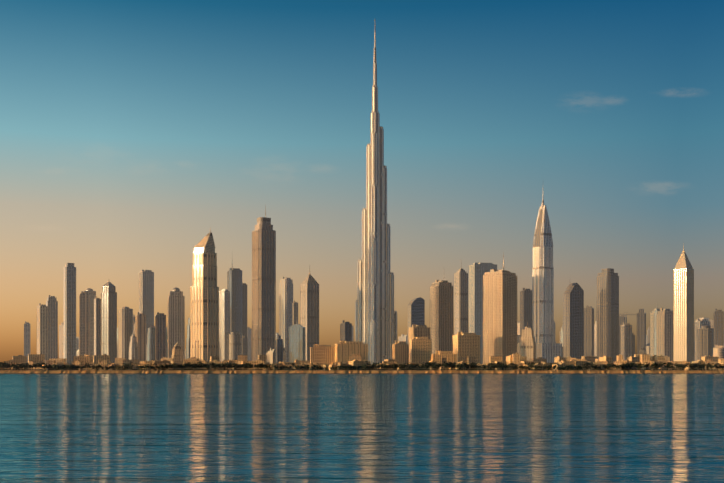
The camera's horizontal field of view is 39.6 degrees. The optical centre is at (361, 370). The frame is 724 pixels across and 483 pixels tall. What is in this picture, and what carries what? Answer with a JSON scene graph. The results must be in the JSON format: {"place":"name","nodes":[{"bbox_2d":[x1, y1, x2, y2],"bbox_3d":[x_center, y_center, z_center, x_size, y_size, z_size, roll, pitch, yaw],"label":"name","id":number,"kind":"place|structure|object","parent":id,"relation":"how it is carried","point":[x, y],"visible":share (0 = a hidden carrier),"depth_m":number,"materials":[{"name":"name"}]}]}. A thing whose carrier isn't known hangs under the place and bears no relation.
{"place":"outdoors","nodes":[
{"label":"outdoors","id":0,"kind":"place"},
{"bbox_2d":[0,374,723,482],"bbox_3d":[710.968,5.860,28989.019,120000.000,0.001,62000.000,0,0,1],"label":"sea water","id":1,"kind":"structure","parent":0,"point":[361,428],"depth_m":102.28,"materials":[{"name":"blue liquid"}]},
{"bbox_2d":[0,370,723,373],"bbox_3d":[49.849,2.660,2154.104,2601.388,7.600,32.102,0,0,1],"label":"shore bank","id":2,"kind":"structure","parent":0,"point":[361,372],"depth_m":2153.34,"materials":[{"name":"brown stone"}]},
{"bbox_2d":[0,0,723,362],"label":"sky","id":3,"kind":"structure","parent":0,"point":[132,132],"materials":[{"name":"blue"}]},
{"bbox_3d":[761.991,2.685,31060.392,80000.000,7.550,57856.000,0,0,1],"label":"land","id":4,"kind":"structure","parent":0,"visible":0},
{"bbox_2d":[24,321,29,362],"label":"tower","id":5,"kind":"structure","parent":4,"relation":"on","point":[26,338],"depth_m":3116.34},
{"bbox_2d":[37,303,47,363],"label":"tower","id":6,"kind":"structure","parent":4,"relation":"on","point":[42,328],"depth_m":2863.39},
{"bbox_2d":[46,295,57,359],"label":"tower","id":7,"kind":"structure","parent":4,"relation":"on","point":[52,303],"depth_m":3009.33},
{"bbox_2d":[59,323,62,357],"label":"tower","id":8,"kind":"structure","parent":4,"relation":"on","point":[60,338],"depth_m":3384.79,"materials":[{"name":"beige concrete"}]},
{"bbox_2d":[63,263,76,363],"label":"tower","id":9,"kind":"structure","parent":4,"relation":"on","point":[69,311],"depth_m":2806.01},
{"bbox_2d":[76,338,78,350],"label":"tower","id":10,"kind":"structure","parent":4,"relation":"on","point":[77,344],"depth_m":3614.17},
{"bbox_2d":[79,291,89,354],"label":"tower","id":11,"kind":"structure","parent":4,"relation":"on","point":[84,322],"depth_m":2705.80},
{"bbox_2d":[83,288,95,354],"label":"tower","id":12,"kind":"structure","parent":4,"relation":"on","point":[91,292],"depth_m":2955.24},
{"bbox_2d":[94,296,100,354],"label":"tower","id":13,"kind":"structure","parent":4,"relation":"on","point":[97,326],"depth_m":2610.65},
{"bbox_2d":[101,281,116,362],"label":"tower","id":14,"kind":"structure","parent":4,"relation":"on","point":[108,319],"depth_m":2806.15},
{"bbox_2d":[117,328,117,357],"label":"tower","id":15,"kind":"structure","parent":4,"relation":"on","point":[117,342],"depth_m":3005.92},
{"bbox_2d":[118,307,132,359],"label":"tower","id":16,"kind":"structure","parent":4,"relation":"on","point":[125,323],"depth_m":2650.85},
{"bbox_2d":[129,331,137,359],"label":"tower","id":17,"kind":"structure","parent":4,"relation":"on","point":[133,350],"depth_m":2524.33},
{"bbox_2d":[135,312,145,362],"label":"tower","id":18,"kind":"structure","parent":4,"relation":"on","point":[140,326],"depth_m":2603.96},
{"bbox_2d":[139,270,153,343],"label":"tower","id":19,"kind":"structure","parent":4,"relation":"on","point":[146,292],"depth_m":2948.04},
{"bbox_2d":[146,325,154,360],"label":"tower","id":20,"kind":"structure","parent":4,"relation":"on","point":[150,349],"depth_m":2816.07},
{"bbox_2d":[155,312,165,360],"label":"tower","id":21,"kind":"structure","parent":4,"relation":"on","point":[160,335],"depth_m":2599.79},
{"bbox_2d":[166,333,167,357],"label":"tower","id":22,"kind":"structure","parent":4,"relation":"on","point":[167,343],"depth_m":3089.74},
{"bbox_2d":[168,287,184,358],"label":"tower","id":23,"kind":"structure","parent":4,"relation":"on","point":[176,314],"depth_m":2740.62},
{"bbox_2d":[171,340,182,360],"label":"building","id":24,"kind":"structure","parent":4,"relation":"on","point":[177,352],"depth_m":2582.54,"materials":[{"name":"beige concrete"}]},
{"bbox_2d":[186,318,189,358],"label":"tower","id":25,"kind":"structure","parent":4,"relation":"on","point":[188,343],"depth_m":2797.78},
{"bbox_2d":[190,231,218,360],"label":"cream tower","id":26,"kind":"structure","parent":4,"relation":"on","point":[204,310],"depth_m":2488.38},
{"bbox_2d":[219,288,229,360],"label":"tower","id":27,"kind":"structure","parent":4,"relation":"on","point":[224,313],"depth_m":2849.38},
{"bbox_2d":[227,264,241,354],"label":"tower","id":28,"kind":"structure","parent":4,"relation":"on","point":[234,281],"depth_m":2939.83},
{"bbox_2d":[229,332,240,359],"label":"tower","id":29,"kind":"structure","parent":4,"relation":"on","point":[234,345],"depth_m":2841.06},
{"bbox_2d":[242,282,246,335],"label":"tower","id":30,"kind":"structure","parent":4,"relation":"on","point":[244,309],"depth_m":2959.07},
{"bbox_2d":[242,335,247,354],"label":"tower","id":31,"kind":"structure","parent":4,"relation":"on","point":[244,345],"depth_m":2885.26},
{"bbox_2d":[247,327,251,360],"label":"tower","id":32,"kind":"structure","parent":4,"relation":"on","point":[249,333],"depth_m":3612.86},
{"bbox_2d":[252,205,275,360],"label":"brown tower","id":33,"kind":"structure","parent":4,"relation":"on","point":[263,286],"depth_m":2684.01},
{"bbox_2d":[266,348,274,363],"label":"building","id":34,"kind":"structure","parent":4,"relation":"on","point":[270,354],"depth_m":2597.42,"materials":[{"name":"white concrete"}]},
{"bbox_2d":[275,335,282,362],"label":"tower","id":35,"kind":"structure","parent":4,"relation":"on","point":[278,349],"depth_m":2545.22,"materials":[{"name":"grey glass"}]},
{"bbox_2d":[283,344,285,361],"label":"tower","id":36,"kind":"structure","parent":4,"relation":"on","point":[284,356],"depth_m":2847.11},
{"bbox_2d":[279,277,292,361],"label":"tower","id":37,"kind":"structure","parent":4,"relation":"on","point":[285,301],"depth_m":2938.19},
{"bbox_2d":[292,300,297,325],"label":"tower","id":38,"kind":"structure","parent":4,"relation":"on","point":[294,312],"depth_m":2898.13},
{"bbox_2d":[289,322,304,361],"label":"tower","id":39,"kind":"structure","parent":4,"relation":"on","point":[296,341],"depth_m":2674.66,"materials":[{"name":"grey concrete"}]},
{"bbox_2d":[300,268,318,360],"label":"tower","id":40,"kind":"structure","parent":4,"relation":"on","point":[309,303],"depth_m":2786.81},
{"bbox_2d":[310,344,334,364],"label":"block","id":41,"kind":"structure","parent":4,"relation":"on","point":[321,354],"depth_m":2407.38,"materials":[{"name":"beige concrete"}]},
{"bbox_2d":[340,320,351,340],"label":"tower","id":42,"kind":"structure","parent":4,"relation":"on","point":[345,331],"depth_m":2592.79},
{"bbox_2d":[335,341,367,363],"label":"block","id":43,"kind":"structure","parent":4,"relation":"on","point":[345,351],"depth_m":2381.94,"materials":[{"name":"beige concrete"}]},
{"bbox_2d":[352,326,353,340],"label":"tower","id":44,"kind":"structure","parent":4,"relation":"on","point":[352,333],"depth_m":3531.50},
{"bbox_2d":[0,361,723,370],"bbox_3d":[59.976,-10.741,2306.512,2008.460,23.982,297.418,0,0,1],"label":"shore trees","id":45,"kind":"object","parent":4,"relation":"on","point":[434,365],"visible":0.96,"depth_m":2179.05,"materials":[{"name":"green plant"}]},
{"bbox_2d":[4,354,723,369],"bbox_3d":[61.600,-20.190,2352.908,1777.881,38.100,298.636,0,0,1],"label":"buildings","id":46,"kind":"structure","parent":4,"relation":"on","point":[96,358],"depth_m":2310.92,"materials":[{"name":"beige concrete"}]},
{"bbox_2d":[12,353,723,369],"bbox_3d":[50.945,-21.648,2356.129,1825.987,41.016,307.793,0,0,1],"label":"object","id":47,"kind":"structure","parent":4,"relation":"on","point":[82,360],"depth_m":2317.64,"materials":[{"name":"plant"}]},
{"bbox_2d":[28,354,714,369],"bbox_3d":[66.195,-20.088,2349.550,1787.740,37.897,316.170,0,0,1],"label":"trees","id":48,"kind":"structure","parent":4,"relation":"on","point":[121,361],"depth_m":2305.51,"materials":[{"name":"green plant"}]},
{"bbox_2d":[355,28,396,364],"bbox_3d":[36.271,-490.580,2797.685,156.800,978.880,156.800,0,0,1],"label":"skyscraper","id":49,"kind":"structure","parent":4,"relation":"on","point":[375,322],"depth_m":2796.25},
{"bbox_2d":[392,341,408,363],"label":"block","id":50,"kind":"structure","parent":4,"relation":"on","point":[400,351],"depth_m":2387.03,"materials":[{"name":"beige concrete"}]},
{"bbox_2d":[398,334,407,343],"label":"building","id":51,"kind":"structure","parent":4,"relation":"on","point":[403,337],"depth_m":3667.04,"materials":[{"name":"beige concrete"}]},
{"bbox_2d":[408,297,424,343],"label":"skyscraper","id":52,"kind":"structure","parent":4,"relation":"on","point":[416,310],"depth_m":2683.57,"materials":[{"name":"grey glass"}]},
{"bbox_2d":[409,324,430,339],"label":"block","id":53,"kind":"structure","parent":4,"relation":"on","point":[419,330],"depth_m":2483.18,"materials":[{"name":"beige concrete"}]},
{"bbox_2d":[409,336,431,363],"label":"building","id":54,"kind":"structure","parent":4,"relation":"on","point":[420,350],"depth_m":2431.03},
{"bbox_2d":[430,279,452,353],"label":"tower","id":55,"kind":"structure","parent":4,"relation":"on","point":[441,308],"depth_m":2675.23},
{"bbox_2d":[431,349,456,363],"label":"block","id":56,"kind":"structure","parent":4,"relation":"on","point":[449,356],"depth_m":2330.40,"materials":[{"name":"beige concrete"}]},
{"bbox_2d":[454,268,467,334],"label":"tower","id":57,"kind":"structure","parent":4,"relation":"on","point":[461,300],"depth_m":2879.76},
{"bbox_2d":[452,332,479,362],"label":"block","id":58,"kind":"structure","parent":4,"relation":"on","point":[466,345],"depth_m":2426.74,"materials":[{"name":"beige concrete"}]},
{"bbox_2d":[469,263,496,364],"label":"tower","id":59,"kind":"structure","parent":4,"relation":"on","point":[477,271],"depth_m":3110.31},
{"bbox_2d":[483,252,516,363],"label":"tower","id":60,"kind":"structure","parent":4,"relation":"on","point":[499,312],"depth_m":2566.18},
{"bbox_2d":[517,321,519,334],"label":"tower","id":61,"kind":"structure","parent":4,"relation":"on","point":[518,327],"depth_m":3852.10,"materials":[{"name":"beige concrete"}]},
{"bbox_2d":[517,343,519,353],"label":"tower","id":62,"kind":"structure","parent":4,"relation":"on","point":[518,348],"depth_m":2736.90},
{"bbox_2d":[520,288,531,341],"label":"tower","id":63,"kind":"structure","parent":4,"relation":"on","point":[525,307],"depth_m":2875.72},
{"bbox_2d":[520,327,535,360],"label":"tower","id":64,"kind":"structure","parent":4,"relation":"on","point":[528,346],"depth_m":2541.59,"materials":[{"name":"beige concrete"}]},
{"bbox_2d":[532,195,561,362],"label":"skyscraper","id":65,"kind":"structure","parent":4,"relation":"on","point":[548,349],"depth_m":2618.59,"materials":[{"name":"concrete"},{"name":"glass"},{"name":"metal"}]},
{"bbox_2d":[560,326,562,346],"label":"tower","id":66,"kind":"structure","parent":4,"relation":"on","point":[561,336],"depth_m":3125.30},
{"bbox_2d":[563,283,583,358],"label":"skyscraper","id":67,"kind":"structure","parent":4,"relation":"on","point":[573,320],"depth_m":2671.53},
{"bbox_2d":[584,306,593,355],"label":"tower","id":68,"kind":"structure","parent":4,"relation":"on","point":[588,330],"depth_m":2873.06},
{"bbox_2d":[594,324,594,355],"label":"tower","id":69,"kind":"structure","parent":4,"relation":"on","point":[594,339],"depth_m":3600.04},
{"bbox_2d":[595,321,596,355],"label":"tower","id":70,"kind":"structure","parent":4,"relation":"on","point":[595,338],"depth_m":3318.06,"materials":[{"name":"beige concrete"}]},
{"bbox_2d":[596,268,618,360],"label":"tower","id":71,"kind":"structure","parent":4,"relation":"on","point":[607,304],"depth_m":2714.44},
{"bbox_2d":[619,314,626,353],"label":"tower","id":72,"kind":"structure","parent":4,"relation":"on","point":[621,319],"depth_m":2977.19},
{"bbox_2d":[620,312,631,359],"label":"tower","id":73,"kind":"structure","parent":4,"relation":"on","point":[626,340],"depth_m":2672.43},
{"bbox_2d":[632,333,634,355],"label":"tower","id":74,"kind":"structure","parent":4,"relation":"on","point":[633,344],"depth_m":2782.69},
{"bbox_2d":[637,309,645,353],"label":"tower","id":75,"kind":"structure","parent":4,"relation":"on","point":[641,328],"depth_m":2770.72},
{"bbox_2d":[639,347,645,353],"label":"building","id":76,"kind":"structure","parent":4,"relation":"on","point":[642,351],"depth_m":2744.61,"materials":[{"name":"grey concrete"}]},
{"bbox_2d":[646,327,649,343],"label":"tower","id":77,"kind":"structure","parent":4,"relation":"on","point":[648,337],"depth_m":3129.79,"materials":[{"name":"beige concrete"}]},
{"bbox_2d":[646,343,649,353],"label":"building","id":78,"kind":"structure","parent":4,"relation":"on","point":[648,348],"depth_m":2960.68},
{"bbox_2d":[650,309,659,355],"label":"tower","id":79,"kind":"structure","parent":4,"relation":"on","point":[653,313],"depth_m":2706.17,"materials":[{"name":"beige concrete"}]},
{"bbox_2d":[656,308,672,360],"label":"tower","id":80,"kind":"structure","parent":4,"relation":"on","point":[664,332],"depth_m":2664.68,"materials":[{"name":"beige concrete"}]},
{"bbox_2d":[673,247,693,362],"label":"skyscraper","id":81,"kind":"structure","parent":4,"relation":"on","point":[683,309],"depth_m":2565.46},
{"bbox_2d":[694,319,709,360],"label":"tower","id":82,"kind":"structure","parent":4,"relation":"on","point":[699,323],"depth_m":2777.75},
{"bbox_2d":[698,324,713,359],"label":"tower","id":83,"kind":"structure","parent":4,"relation":"on","point":[705,339],"depth_m":2737.14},
{"bbox_2d":[709,320,713,328],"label":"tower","id":84,"kind":"structure","parent":4,"relation":"on","point":[711,323],"depth_m":2857.47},
{"bbox_2d":[713,345,723,358],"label":"building","id":85,"kind":"structure","parent":4,"relation":"on","point":[718,351],"depth_m":2493.14,"materials":[{"name":"beige concrete"}]},
{"bbox_2d":[714,309,723,347],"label":"tower","id":86,"kind":"structure","parent":4,"relation":"on","point":[718,327],"depth_m":2665.09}
]}

